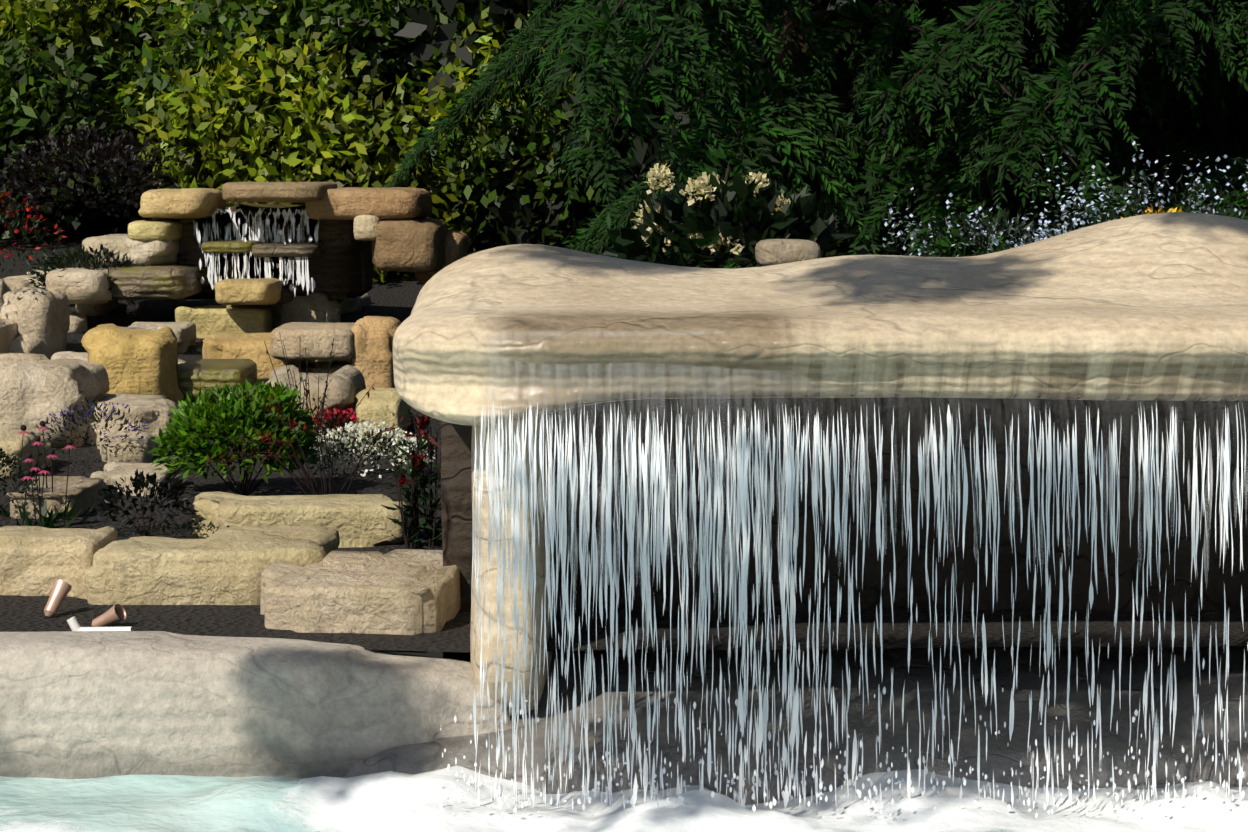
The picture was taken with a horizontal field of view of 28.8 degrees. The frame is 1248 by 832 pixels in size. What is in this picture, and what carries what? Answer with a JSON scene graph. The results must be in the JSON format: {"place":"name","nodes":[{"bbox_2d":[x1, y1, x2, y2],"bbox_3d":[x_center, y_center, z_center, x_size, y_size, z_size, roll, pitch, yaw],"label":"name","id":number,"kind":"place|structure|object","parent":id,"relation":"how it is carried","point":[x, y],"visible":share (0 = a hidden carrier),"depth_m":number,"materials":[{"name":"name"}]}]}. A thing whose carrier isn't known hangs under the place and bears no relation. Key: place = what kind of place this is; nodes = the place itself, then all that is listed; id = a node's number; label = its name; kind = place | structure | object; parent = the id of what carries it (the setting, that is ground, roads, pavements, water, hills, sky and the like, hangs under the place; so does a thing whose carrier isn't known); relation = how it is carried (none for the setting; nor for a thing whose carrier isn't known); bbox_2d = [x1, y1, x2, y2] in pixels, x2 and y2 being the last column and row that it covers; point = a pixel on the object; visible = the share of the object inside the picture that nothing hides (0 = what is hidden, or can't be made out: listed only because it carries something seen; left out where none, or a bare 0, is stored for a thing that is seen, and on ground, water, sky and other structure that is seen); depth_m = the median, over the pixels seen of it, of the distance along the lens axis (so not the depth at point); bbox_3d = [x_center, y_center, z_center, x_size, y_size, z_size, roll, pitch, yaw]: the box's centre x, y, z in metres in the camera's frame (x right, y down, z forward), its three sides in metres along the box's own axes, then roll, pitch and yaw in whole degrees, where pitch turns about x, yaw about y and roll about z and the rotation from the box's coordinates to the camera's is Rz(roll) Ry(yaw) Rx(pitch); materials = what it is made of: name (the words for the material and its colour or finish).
{"place":"outdoors","nodes":[
{"label":"outdoors","id":0,"kind":"place"},
{"bbox_2d":[389,0,854,656],"label":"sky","id":1,"kind":"structure","parent":0,"point":[430,653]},
{"bbox_2d":[0,766,1247,831],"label":"pool","id":2,"kind":"structure","parent":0,"point":[390,801],"depth_m":6.33,"materials":[{"name":"liquid"}]},
{"bbox_2d":[343,646,1247,804],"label":"ledge","id":3,"kind":"object","parent":2,"relation":"on","point":[1005,754],"visible":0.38,"depth_m":6.80,"materials":[{"name":"grey stone"}]},
{"bbox_2d":[436,402,1247,818],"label":"waterfall","id":4,"kind":"object","parent":2,"relation":"on","point":[744,500],"visible":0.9,"depth_m":6.34,"materials":[{"name":"liquid"}]},
{"bbox_2d":[0,218,1247,652],"bbox_3d":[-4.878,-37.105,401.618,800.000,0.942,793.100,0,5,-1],"label":"ground","id":5,"kind":"structure","parent":0,"point":[394,296],"depth_m":7.36,"materials":[{"name":"brown soil"}]},
{"bbox_2d":[44,579,126,626],"bbox_3d":[-1.602,0.576,7.249,0.329,0.148,0.098,4,7,35],"label":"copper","id":6,"kind":"object","parent":5,"relation":"on","point":[61,589],"visible":0.9,"depth_m":7.29,"materials":[{"name":"beige"}]},
{"bbox_2d":[66,616,132,630],"bbox_3d":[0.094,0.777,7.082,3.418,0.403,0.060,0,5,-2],"label":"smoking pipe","id":7,"kind":"object","parent":5,"relation":"on","point":[73,623],"visible":0.29,"depth_m":7.02,"materials":[{"name":"white plastic"}]},
{"bbox_2d":[18,332,440,548],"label":"plants","id":8,"kind":"object","parent":5,"relation":"on","point":[409,533],"visible":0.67,"depth_m":9.03,"materials":[{"name":"plant"}]},
{"bbox_2d":[107,203,373,399],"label":"rocks","id":9,"kind":"object","parent":5,"relation":"on","point":[341,268],"visible":0.56,"depth_m":14.21,"materials":[{"name":"beige stone"}]},
{"bbox_2d":[0,631,513,778],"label":"boulder","id":10,"kind":"object","parent":5,"relation":"on","point":[84,704],"visible":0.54,"depth_m":6.70,"materials":[{"name":"beige stone"}]},
{"bbox_2d":[0,182,820,652],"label":"stones","id":11,"kind":"object","parent":5,"relation":"on","point":[282,562],"visible":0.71,"depth_m":10.34,"materials":[{"name":"stone"}]},
{"bbox_2d":[193,207,318,294],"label":"waterfall","id":12,"kind":"object","parent":11,"relation":"on","point":[219,221],"visible":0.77,"depth_m":14.13,"materials":[{"name":"liquid"}]},
{"bbox_2d":[202,240,321,304],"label":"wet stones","id":13,"kind":"object","parent":11,"relation":"on","point":[287,249],"visible":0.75,"depth_m":13.88,"materials":[{"name":"beige stone"}]},
{"bbox_2d":[470,415,551,715],"bbox_3d":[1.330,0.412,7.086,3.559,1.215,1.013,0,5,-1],"label":"column","id":14,"kind":"structure","parent":5,"relation":"on","point":[538,680],"depth_m":6.74,"materials":[{"name":"beige stone"}]},
{"bbox_2d":[393,212,1247,425],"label":"slab","id":15,"kind":"structure","parent":14,"relation":"on","point":[1139,306],"depth_m":6.49,"materials":[{"name":"beige stone"}]},
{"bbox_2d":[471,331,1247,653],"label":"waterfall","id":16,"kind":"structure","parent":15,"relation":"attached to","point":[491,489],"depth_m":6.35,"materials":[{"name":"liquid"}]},
{"bbox_2d":[441,397,1247,659],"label":"rock wall","id":17,"kind":"structure","parent":14,"relation":"attached to","point":[456,499],"depth_m":7.42,"materials":[{"name":"stone"}]},
{"bbox_2d":[0,0,1247,281],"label":"deciduous leaves","id":18,"kind":"object","parent":5,"relation":"on","point":[218,94],"visible":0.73,"depth_m":17.25,"materials":[{"name":"green plant"}]},
{"bbox_2d":[0,123,1247,542],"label":"leaves","id":19,"kind":"object","parent":5,"relation":"on","point":[734,211],"visible":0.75,"depth_m":9.19,"materials":[{"name":"green plant"}]},
{"bbox_2d":[0,141,1247,480],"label":"petals","id":20,"kind":"object","parent":5,"relation":"on","point":[666,181],"visible":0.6,"depth_m":9.04,"materials":[{"name":"white plant"}]},
{"bbox_2d":[1,0,1247,268],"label":"needles","id":21,"kind":"object","parent":5,"relation":"on","point":[989,162],"visible":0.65,"depth_m":10.62,"materials":[{"name":"green plant"}]},
{"bbox_2d":[4,0,1247,271],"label":"bark","id":22,"kind":"object","parent":5,"relation":"on","point":[802,46],"visible":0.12,"depth_m":12.05,"materials":[{"name":"brown plant"}]}
]}

